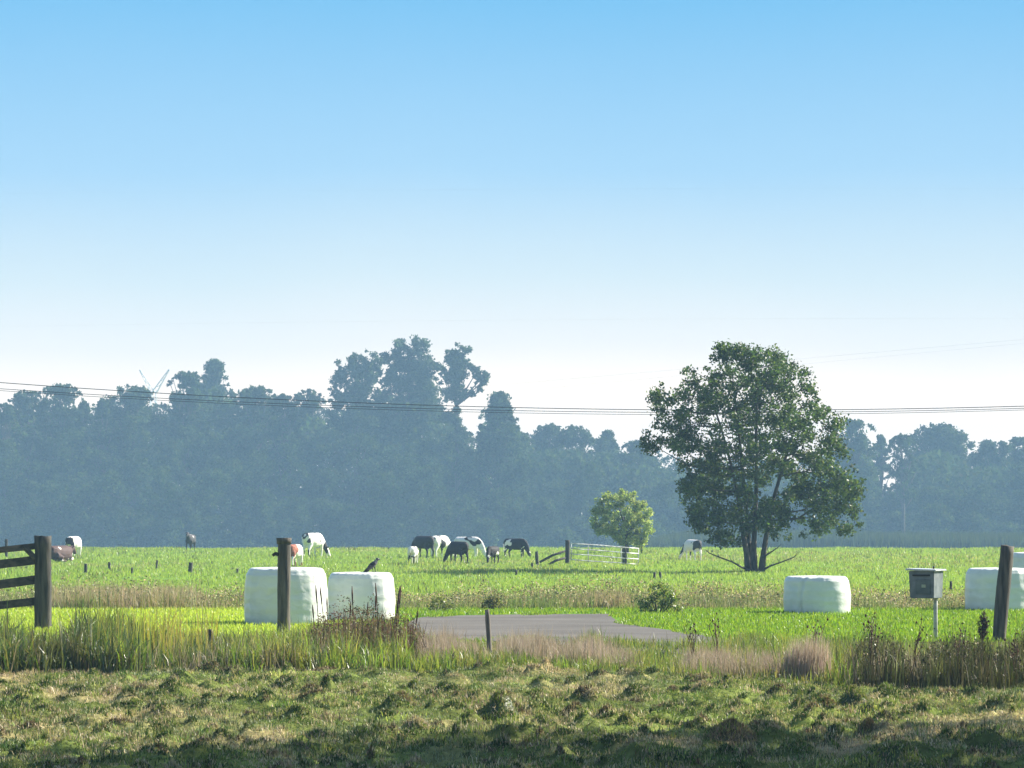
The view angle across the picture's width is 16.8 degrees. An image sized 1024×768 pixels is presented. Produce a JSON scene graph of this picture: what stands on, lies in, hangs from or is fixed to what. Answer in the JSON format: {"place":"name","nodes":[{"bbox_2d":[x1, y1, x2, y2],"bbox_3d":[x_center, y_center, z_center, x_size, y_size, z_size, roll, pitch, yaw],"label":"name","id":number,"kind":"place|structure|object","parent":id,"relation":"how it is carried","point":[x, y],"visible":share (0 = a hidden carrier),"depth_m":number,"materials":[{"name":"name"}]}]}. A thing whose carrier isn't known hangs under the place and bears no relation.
{"place":"outdoors","nodes":[
{"label":"outdoors","id":0,"kind":"place"},
{"bbox_2d":[0,572,964,609],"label":"rough grass","id":1,"kind":"structure","parent":0,"point":[596,598],"depth_m":76.77,"materials":[{"name":"plant"}]},
{"bbox_2d":[0,390,1012,414],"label":"power cable","id":2,"kind":"object","parent":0,"point":[485,412],"visible":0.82,"depth_m":182.07,"materials":[{"name":"metal"}]},
{"bbox_2d":[0,343,1021,439],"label":"power cable","id":3,"kind":"object","parent":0,"point":[479,394],"visible":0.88,"depth_m":262.16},
{"bbox_2d":[0,382,1022,409],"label":"power cable","id":4,"kind":"object","parent":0,"point":[474,406],"visible":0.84,"depth_m":178.07,"materials":[{"name":"metal"}]},
{"bbox_2d":[0,544,1023,767],"bbox_3d":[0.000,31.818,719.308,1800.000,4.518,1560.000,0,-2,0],"label":"ground","id":5,"kind":"structure","parent":0,"point":[987,737],"depth_m":33.80,"materials":[{"name":"plant"}]},
{"bbox_2d":[5,539,7,556],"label":"fence stake","id":6,"kind":"object","parent":5,"relation":"on","point":[6,544],"visible":0.45,"depth_m":168.60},
{"bbox_2d":[0,402,26,535],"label":"woodland tree","id":7,"kind":"object","parent":5,"relation":"on","point":[7,414],"visible":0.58,"depth_m":585.51,"materials":[{"name":"green plant"}]},
{"bbox_2d":[7,389,49,518],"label":"woodland tree","id":8,"kind":"object","parent":5,"relation":"on","point":[23,402],"visible":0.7,"depth_m":605.82,"materials":[{"name":"green plant"}]},
{"bbox_2d":[34,535,51,628],"bbox_3d":[-8.378,3.677,61.911,0.317,1.945,0.308,0,-2,0],"label":"gate post","id":9,"kind":"object","parent":5,"relation":"on","point":[42,598],"visible":0.77,"depth_m":61.78,"materials":[{"name":"wood"}]},
{"bbox_2d":[0,543,34,608],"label":"wooden gate","id":10,"kind":"structure","parent":9,"relation":"attached to","point":[17,562],"depth_m":61.74,"materials":[{"name":"wood"}]},
{"bbox_2d":[29,383,88,521],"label":"woodland tree","id":11,"kind":"object","parent":5,"relation":"on","point":[59,414],"visible":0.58,"depth_m":594.25,"materials":[{"name":"green plant"}]},
{"bbox_2d":[51,545,75,561],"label":"cow","id":12,"kind":"object","parent":5,"relation":"on","point":[61,553],"visible":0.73,"depth_m":152.44},
{"bbox_2d":[65,536,81,555],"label":"cow","id":13,"kind":"object","parent":5,"relation":"on","point":[76,541],"visible":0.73,"depth_m":172.82},
{"bbox_2d":[71,400,96,509],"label":"woodland tree","id":14,"kind":"object","parent":5,"relation":"on","point":[86,411],"visible":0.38,"depth_m":609.04,"materials":[{"name":"green plant"}]},
{"bbox_2d":[85,398,118,532],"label":"woodland tree","id":15,"kind":"object","parent":5,"relation":"on","point":[102,412],"visible":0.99,"depth_m":590.25,"materials":[{"name":"green plant"}]},
{"bbox_2d":[80,384,177,546],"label":"woodland tree","id":16,"kind":"object","parent":5,"relation":"on","point":[136,406],"visible":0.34,"depth_m":598.24,"materials":[{"name":"green plant"}]},
{"bbox_2d":[0,587,263,675],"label":"reed grass","id":17,"kind":"structure","parent":5,"relation":"on","point":[110,645],"depth_m":44.72,"materials":[{"name":"plant"}]},
{"bbox_2d":[139,369,168,405],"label":"wind turbine","id":18,"kind":"object","parent":5,"relation":"on","point":[156,386],"visible":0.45,"depth_m":705.31,"materials":[{"name":"metal"}]},
{"bbox_2d":[160,371,213,546],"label":"woodland tree","id":19,"kind":"object","parent":5,"relation":"on","point":[189,381],"visible":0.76,"depth_m":597.44,"materials":[{"name":"green plant"}]},
{"bbox_2d":[188,562,192,572],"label":"fence stake","id":20,"kind":"object","parent":5,"relation":"on","point":[190,566],"visible":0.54,"depth_m":120.16,"materials":[{"name":"wood"}]},
{"bbox_2d":[186,532,195,550],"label":"cow","id":21,"kind":"object","parent":5,"relation":"on","point":[190,539],"visible":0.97,"depth_m":205.74},
{"bbox_2d":[208,629,213,648],"bbox_3d":[-4.078,3.717,47.491,0.185,0.743,0.081,0,-2,0],"label":"fence post","id":22,"kind":"object","parent":5,"relation":"on","point":[210,633],"visible":0.25,"depth_m":47.47,"materials":[{"name":"wood"}]},
{"bbox_2d":[192,358,242,500],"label":"woodland tree","id":23,"kind":"object","parent":5,"relation":"on","point":[214,369],"visible":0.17,"depth_m":638.59,"materials":[{"name":"green plant"}]},
{"bbox_2d":[226,384,287,542],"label":"woodland tree","id":24,"kind":"object","parent":5,"relation":"on","point":[252,392],"visible":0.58,"depth_m":601.69,"materials":[{"name":"green plant"}]},
{"bbox_2d":[261,393,301,536],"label":"woodland tree","id":25,"kind":"object","parent":5,"relation":"on","point":[282,425],"visible":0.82,"depth_m":596.69,"materials":[{"name":"green plant"}]},
{"bbox_2d":[272,538,291,632],"bbox_3d":[-3.946,3.591,59.406,0.336,1.908,0.270,0,-2,0],"label":"fence post","id":26,"kind":"object","parent":5,"relation":"on","point":[283,553],"visible":0.77,"depth_m":59.33,"materials":[{"name":"wood"}]},
{"bbox_2d":[266,672,300,686],"bbox_3d":[-2.643,3.459,40.514,0.498,0.190,0.508,0,-2,0],"label":"grass heap","id":27,"kind":"object","parent":5,"relation":"on","point":[286,675],"depth_m":40.50,"materials":[{"name":"plant"}]},
{"bbox_2d":[244,567,327,624],"bbox_3d":[-4.256,3.996,65.368,1.588,1.098,1.592,0,-2,0],"label":"silage bale","id":28,"kind":"object","parent":5,"relation":"on","point":[260,597],"visible":0.78,"depth_m":64.70},
{"bbox_2d":[291,544,302,566],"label":"cow","id":29,"kind":"object","parent":5,"relation":"on","point":[296,550],"visible":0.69,"depth_m":139.47},
{"bbox_2d":[293,389,326,476],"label":"woodland tree","id":30,"kind":"object","parent":5,"relation":"on","point":[314,403],"visible":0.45,"depth_m":617.51,"materials":[{"name":"green plant"}]},
{"bbox_2d":[302,533,330,556],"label":"cow","id":31,"kind":"object","parent":5,"relation":"on","point":[311,540],"visible":0.95,"depth_m":170.52},
{"bbox_2d":[315,585,318,622],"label":"dead stalk","id":32,"kind":"object","parent":5,"relation":"on","point":[316,600],"visible":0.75,"depth_m":52.21,"materials":[{"name":"plant"}]},
{"bbox_2d":[320,587,323,614],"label":"dead stalk","id":33,"kind":"object","parent":5,"relation":"on","point":[321,599],"visible":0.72,"depth_m":52.17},
{"bbox_2d":[326,598,327,622],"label":"dead stalk","id":34,"kind":"object","parent":5,"relation":"on","point":[327,607],"visible":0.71,"depth_m":51.42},
{"bbox_2d":[322,348,387,545],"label":"poplar tree","id":35,"kind":"object","parent":5,"relation":"on","point":[359,388],"visible":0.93,"depth_m":599.42,"materials":[{"name":"green plant"}]},
{"bbox_2d":[328,572,394,619],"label":"silage bale","id":36,"kind":"object","parent":5,"relation":"on","point":[362,584],"visible":0.8,"depth_m":67.09},
{"bbox_2d":[363,558,380,571],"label":"bird","id":37,"kind":"object","parent":36,"relation":"on","point":[372,565],"visible":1,"depth_m":67.51},
{"bbox_2d":[291,591,439,657],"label":"dock leaves","id":38,"kind":"object","parent":5,"relation":"on","point":[368,629],"visible":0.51,"depth_m":48.34,"materials":[{"name":"plant"}]},
{"bbox_2d":[375,583,378,622],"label":"dead stalk","id":39,"kind":"object","parent":5,"relation":"on","point":[376,595],"visible":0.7,"depth_m":51.64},
{"bbox_2d":[394,592,399,624],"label":"dead stalk","id":40,"kind":"object","parent":5,"relation":"on","point":[397,605],"visible":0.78,"depth_m":50.15,"materials":[{"name":"plant"}]},
{"bbox_2d":[379,689,421,705],"bbox_3d":[-1.145,3.240,35.827,0.459,0.185,0.492,0,-2,0],"label":"grass heap","id":41,"kind":"object","parent":5,"relation":"on","point":[403,693],"depth_m":35.78,"materials":[{"name":"plant"}]},
{"bbox_2d":[370,334,453,547],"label":"poplar tree","id":42,"kind":"object","parent":5,"relation":"on","point":[418,378],"visible":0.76,"depth_m":605.13,"materials":[{"name":"green plant"}]},
{"bbox_2d":[407,546,417,563],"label":"cow","id":43,"kind":"object","parent":5,"relation":"on","point":[412,552],"visible":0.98,"depth_m":142.29},
{"bbox_2d":[407,678,421,691],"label":"grass heap","id":44,"kind":"object","parent":5,"relation":"on","point":[412,683],"depth_m":38.65,"materials":[{"name":"plant"}]},
{"bbox_2d":[411,536,433,557],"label":"cow","id":45,"kind":"object","parent":5,"relation":"on","point":[426,543],"visible":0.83,"depth_m":168.26},
{"bbox_2d":[426,594,454,610],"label":"bush","id":46,"kind":"object","parent":5,"relation":"on","point":[443,603],"visible":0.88,"depth_m":74.09,"materials":[{"name":"green plant"}]},
{"bbox_2d":[431,536,453,557],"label":"cow","id":47,"kind":"object","parent":5,"relation":"on","point":[441,542],"visible":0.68,"depth_m":170.54},
{"bbox_2d":[443,541,468,563],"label":"cow","id":48,"kind":"object","parent":5,"relation":"on","point":[457,548],"visible":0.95,"depth_m":145.65},
{"bbox_2d":[424,342,490,525],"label":"poplar tree","id":49,"kind":"object","parent":5,"relation":"on","point":[456,374],"visible":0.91,"depth_m":593.60,"materials":[{"name":"green plant"}]},
{"bbox_2d":[454,537,485,556],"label":"cow","id":50,"kind":"object","parent":5,"relation":"on","point":[475,544],"visible":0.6,"depth_m":168.32},
{"bbox_2d":[485,609,491,653],"bbox_3d":[-0.320,3.656,48.895,0.127,0.970,0.072,0,-2,0],"label":"fence post","id":51,"kind":"object","parent":5,"relation":"on","point":[488,627],"visible":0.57,"depth_m":48.87,"materials":[{"name":"wood"}]},
{"bbox_2d":[485,546,499,563],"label":"cow","id":52,"kind":"object","parent":5,"relation":"on","point":[493,551],"visible":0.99,"depth_m":144.01},
{"bbox_2d":[478,591,509,608],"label":"bush","id":53,"kind":"object","parent":5,"relation":"on","point":[488,603],"visible":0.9,"depth_m":75.01,"materials":[{"name":"green plant"}]},
{"bbox_2d":[462,391,535,546],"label":"woodland tree","id":54,"kind":"object","parent":5,"relation":"on","point":[495,447],"visible":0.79,"depth_m":584.15,"materials":[{"name":"green plant"}]},
{"bbox_2d":[476,688,521,718],"bbox_3d":[-0.155,3.140,34.220,0.530,0.303,0.540,1,-2,-21],"label":"grass heap","id":55,"kind":"object","parent":5,"relation":"on","point":[499,699],"depth_m":34.12,"materials":[{"name":"plant"}]},
{"bbox_2d":[0,385,1023,548],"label":"wood","id":56,"kind":"object","parent":5,"relation":"on","point":[321,501],"visible":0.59,"depth_m":579.74,"materials":[{"name":"green plant"}]},
{"bbox_2d":[0,545,1023,605],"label":"pasture grass","id":57,"kind":"structure","parent":5,"relation":"on","point":[955,566],"depth_m":137.60,"materials":[{"name":"plant"}]},
{"bbox_2d":[0,605,1023,641],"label":"lawn grass","id":58,"kind":"structure","parent":5,"relation":"on","point":[732,619],"depth_m":67.19,"materials":[{"name":"plant"}]},
{"bbox_2d":[2,619,1023,687],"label":"dry grass","id":59,"kind":"structure","parent":5,"relation":"on","point":[726,661],"depth_m":46.00,"materials":[{"name":"plant"}]},
{"bbox_2d":[503,538,530,557],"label":"cow","id":60,"kind":"object","parent":5,"relation":"on","point":[520,544],"visible":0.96,"depth_m":170.68},
{"bbox_2d":[535,551,538,564],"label":"fence stake","id":61,"kind":"object","parent":5,"relation":"on","point":[537,557],"visible":0.68,"depth_m":142.63,"materials":[{"name":"wood"}]},
{"bbox_2d":[529,422,564,481],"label":"woodland tree","id":62,"kind":"object","parent":5,"relation":"on","point":[549,431],"visible":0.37,"depth_m":633.25,"materials":[{"name":"green plant"}]},
{"bbox_2d":[539,550,564,562],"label":"fence rail","id":63,"kind":"object","parent":5,"relation":"on","point":[550,556],"visible":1,"depth_m":144.38,"materials":[{"name":"wood"}]},
{"bbox_2d":[548,557,565,563],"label":"fence rail","id":64,"kind":"object","parent":5,"relation":"on","point":[558,559],"visible":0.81,"depth_m":143.80,"materials":[{"name":"wood"}]},
{"bbox_2d":[565,540,569,563],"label":"fence post","id":65,"kind":"object","parent":5,"relation":"on","point":[567,550],"visible":0.72,"depth_m":144.20,"materials":[{"name":"wood"}]},
{"bbox_2d":[553,424,595,499],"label":"woodland tree","id":66,"kind":"object","parent":5,"relation":"on","point":[570,436],"visible":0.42,"depth_m":617.69,"materials":[{"name":"green plant"}]},
{"bbox_2d":[594,429,621,459],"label":"woodland tree","id":67,"kind":"object","parent":5,"relation":"on","point":[609,434],"visible":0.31,"depth_m":638.70,"materials":[{"name":"green plant"}]},
{"bbox_2d":[588,488,655,552],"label":"willow tree","id":68,"kind":"object","parent":5,"relation":"on","point":[629,517],"visible":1,"depth_m":187.79,"materials":[{"name":"green plant"}]},
{"bbox_2d":[622,548,626,564],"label":"fence post","id":69,"kind":"object","parent":5,"relation":"on","point":[624,555],"visible":0.66,"depth_m":145.00,"materials":[{"name":"wood"}]},
{"bbox_2d":[571,543,638,563],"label":"metal gate","id":70,"kind":"structure","parent":69,"relation":"attached to","point":[588,555],"depth_m":144.50,"materials":[{"name":"metal"}]},
{"bbox_2d":[614,711,635,723],"bbox_3d":[1.083,3.206,33.315,0.245,0.149,0.256,0,-2,0],"label":"grass heap","id":71,"kind":"object","parent":5,"relation":"on","point":[624,717],"depth_m":33.27,"materials":[{"name":"plant"}]},
{"bbox_2d":[612,439,661,497],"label":"woodland tree","id":72,"kind":"object","parent":5,"relation":"on","point":[632,444],"visible":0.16,"depth_m":621.51,"materials":[{"name":"green plant"}]},
{"bbox_2d":[645,714,665,724],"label":"grass heap","id":73,"kind":"object","parent":5,"relation":"on","point":[657,718],"depth_m":33.45,"materials":[{"name":"plant"}]},
{"bbox_2d":[631,581,683,612],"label":"bush","id":74,"kind":"object","parent":5,"relation":"on","point":[669,598],"visible":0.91,"depth_m":72.36,"materials":[{"name":"green plant"}]},
{"bbox_2d":[678,540,701,560],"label":"cow","id":75,"kind":"object","parent":5,"relation":"on","point":[694,546],"visible":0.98,"depth_m":164.06},
{"bbox_2d":[683,621,698,653],"bbox_3d":[2.355,3.455,45.689,0.238,0.662,0.088,-1,-2,20],"label":"seed weed","id":76,"kind":"object","parent":5,"relation":"on","point":[692,627],"visible":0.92,"depth_m":45.67,"materials":[{"name":"plant"}]},
{"bbox_2d":[707,612,719,651],"bbox_3d":[2.697,3.440,46.472,0.133,0.753,0.205,-2,-3,41],"label":"seed weed","id":77,"kind":"object","parent":5,"relation":"on","point":[715,630],"visible":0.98,"depth_m":46.49,"materials":[{"name":"plant"}]},
{"bbox_2d":[700,716,763,745],"bbox_3d":[1.919,3.027,30.315,0.642,0.259,0.729,0,-2,0],"label":"grass heap","id":78,"kind":"object","parent":5,"relation":"on","point":[734,730],"depth_m":30.23,"materials":[{"name":"plant"}]},
{"bbox_2d":[636,338,868,571],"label":"alder tree","id":79,"kind":"object","parent":5,"relation":"on","point":[754,520],"visible":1,"depth_m":127.90,"materials":[{"name":"green plant"}]},
{"bbox_2d":[779,628,832,681],"bbox_3d":[3.649,3.311,42.528,0.703,0.705,0.625,-1,-3,32],"label":"grass tuft","id":80,"kind":"object","parent":5,"relation":"on","point":[807,656],"visible":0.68,"depth_m":42.45,"materials":[{"name":"plant"}]},
{"bbox_2d":[783,575,850,613],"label":"silage bale","id":81,"kind":"object","parent":5,"relation":"on","point":[823,594],"visible":0.98,"depth_m":71.92},
{"bbox_2d":[806,618,828,644],"bbox_3d":[3.801,3.296,43.076,0.279,0.779,0.142,0,-2,0],"label":"seed weed","id":82,"kind":"object","parent":5,"relation":"on","point":[815,632],"visible":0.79,"depth_m":43.09,"materials":[{"name":"plant"}]},
{"bbox_2d":[631,527,1023,548],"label":"reeds","id":83,"kind":"object","parent":5,"relation":"on","point":[918,539],"visible":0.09,"depth_m":471.30,"materials":[{"name":"plant"}]},
{"bbox_2d":[821,695,839,707],"bbox_3d":[3.310,3.327,36.317,0.322,0.175,0.358,-1,-3,33],"label":"grass heap","id":84,"kind":"object","parent":5,"relation":"on","point":[827,701],"depth_m":36.27,"materials":[{"name":"plant"}]},
{"bbox_2d":[837,684,868,706],"bbox_3d":[3.647,3.301,36.728,0.489,0.272,0.594,1,-2,-20],"label":"grass heap","id":85,"kind":"object","parent":5,"relation":"on","point":[852,694],"depth_m":36.60,"materials":[{"name":"plant"}]},
{"bbox_2d":[829,418,881,529],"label":"woodland tree","id":86,"kind":"object","parent":5,"relation":"on","point":[858,444],"visible":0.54,"depth_m":594.42,"materials":[{"name":"green plant"}]},
{"bbox_2d":[853,715,875,736],"bbox_3d":[3.288,3.143,31.856,0.361,0.203,0.331,1,-2,-20],"label":"grass heap","id":87,"kind":"object","parent":5,"relation":"on","point":[867,723],"depth_m":31.79,"materials":[{"name":"plant"}]},
{"bbox_2d":[863,612,880,670],"bbox_3d":[4.306,3.173,41.468,0.230,0.899,0.150,0,-2,0],"label":"seed weed","id":88,"kind":"object","parent":5,"relation":"on","point":[871,631],"visible":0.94,"depth_m":41.44,"materials":[{"name":"plant"}]},
{"bbox_2d":[872,434,891,500],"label":"woodland tree","id":89,"kind":"object","parent":5,"relation":"on","point":[880,462],"visible":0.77,"depth_m":624.49,"materials":[{"name":"green plant"}]},
{"bbox_2d":[853,739,928,766],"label":"grass heap","id":90,"kind":"object","parent":5,"relation":"on","point":[891,752],"depth_m":27.58,"materials":[{"name":"plant"}]},
{"bbox_2d":[885,433,920,533],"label":"woodland tree","id":91,"kind":"object","parent":5,"relation":"on","point":[900,468],"visible":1,"depth_m":589.08,"materials":[{"name":"green plant"}]},
{"bbox_2d":[906,687,922,696],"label":"grass heap","id":92,"kind":"object","parent":5,"relation":"on","point":[915,691],"depth_m":37.98,"materials":[{"name":"plant"}]},
{"bbox_2d":[909,618,927,668],"bbox_3d":[4.859,3.209,41.449,0.224,0.826,0.109,-1,-2,22],"label":"seed weed","id":93,"kind":"object","parent":5,"relation":"on","point":[917,643],"visible":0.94,"depth_m":41.44,"materials":[{"name":"plant"}]},
{"bbox_2d":[905,566,945,637],"bbox_3d":[6.831,3.757,57.166,0.525,1.503,0.565,-1,-2,26],"label":"mailbox","id":94,"kind":"object","parent":5,"relation":"on","point":[925,582],"visible":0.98,"depth_m":57.01,"materials":[{"name":"grey metal"}]},
{"bbox_2d":[915,580,930,593],"bbox_3d":[6.754,3.333,56.964,0.260,0.240,0.025,-1,-2,26],"label":"door","id":95,"kind":"structure","parent":94,"relation":"in","point":[922,586],"depth_m":56.95,"materials":[{"name":"metal"}]},
{"bbox_2d":[829,607,1023,690],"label":"weeds","id":96,"kind":"object","parent":5,"relation":"on","point":[999,674],"visible":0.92,"depth_m":40.75,"materials":[{"name":"plant"}]},
{"bbox_2d":[905,422,983,485],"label":"woodland tree","id":97,"kind":"object","parent":5,"relation":"on","point":[945,437],"visible":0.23,"depth_m":634.75,"materials":[{"name":"green plant"}]},
{"bbox_2d":[954,627,968,657],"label":"seed weed","id":98,"kind":"object","parent":5,"relation":"on","point":[957,646],"visible":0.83,"depth_m":41.18,"materials":[{"name":"plant"}]},
{"bbox_2d":[976,610,990,642],"bbox_3d":[7.384,3.840,54.289,0.230,0.588,0.181,0,-2,0],"label":"dock plant","id":99,"kind":"object","parent":5,"relation":"on","point":[983,621],"visible":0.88,"depth_m":54.26,"materials":[{"name":"plant"}]},
{"bbox_2d":[966,439,1013,514],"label":"woodland tree","id":100,"kind":"object","parent":5,"relation":"on","point":[989,449],"visible":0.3,"depth_m":628.61,"materials":[{"name":"green plant"}]},
{"bbox_2d":[965,567,1023,609],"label":"silage bale","id":101,"kind":"object","parent":5,"relation":"on","point":[980,587],"visible":0.77,"depth_m":74.41},
{"bbox_2d":[992,545,1013,640],"bbox_3d":[7.981,3.537,56.403,0.399,1.842,0.239,0,-2,0],"label":"fence post","id":102,"kind":"object","parent":5,"relation":"on","point":[1002,596],"visible":0.79,"depth_m":56.32,"materials":[{"name":"wood"}]},
{"bbox_2d":[1004,633,1018,681],"bbox_3d":[5.864,3.255,40.657,0.161,0.673,0.144,1,-2,-18],"label":"seed weed","id":103,"kind":"object","parent":5,"relation":"on","point":[1017,650],"visible":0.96,"depth_m":40.65,"materials":[{"name":"plant"}]},
{"bbox_2d":[1005,436,1023,465],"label":"woodland tree","id":104,"kind":"object","parent":5,"relation":"on","point":[1017,442],"visible":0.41,"depth_m":638.69,"materials":[{"name":"green plant"}]},
{"bbox_2d":[1012,552,1023,567],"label":"silage bale","id":105,"kind":"object","parent":5,"relation":"on","point":[1018,559],"visible":0.23,"depth_m":94.74},
{"bbox_2d":[0,388,1023,412],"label":"power cable","id":106,"kind":"object","parent":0,"point":[475,409],"visible":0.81,"depth_m":180.07,"materials":[{"name":"metal"}]},
{"bbox_2d":[0,0,1023,508],"label":"sky","id":107,"kind":"structure","parent":0,"point":[861,162],"materials":[{"name":"blue"}]},
{"bbox_2d":[15,615,1012,684],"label":"wild grass","id":108,"kind":"structure","parent":0,"point":[298,654],"depth_m":45.40,"materials":[{"name":"plant"}]},
{"bbox_2d":[11,339,1022,427],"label":"power cable","id":109,"kind":"object","parent":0,"point":[493,385],"visible":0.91,"depth_m":260.18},
{"bbox_2d":[405,614,725,652],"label":"road","id":110,"kind":"structure","parent":0,"point":[564,625],"depth_m":63.49,"materials":[{"name":"asphalt"}]}
]}

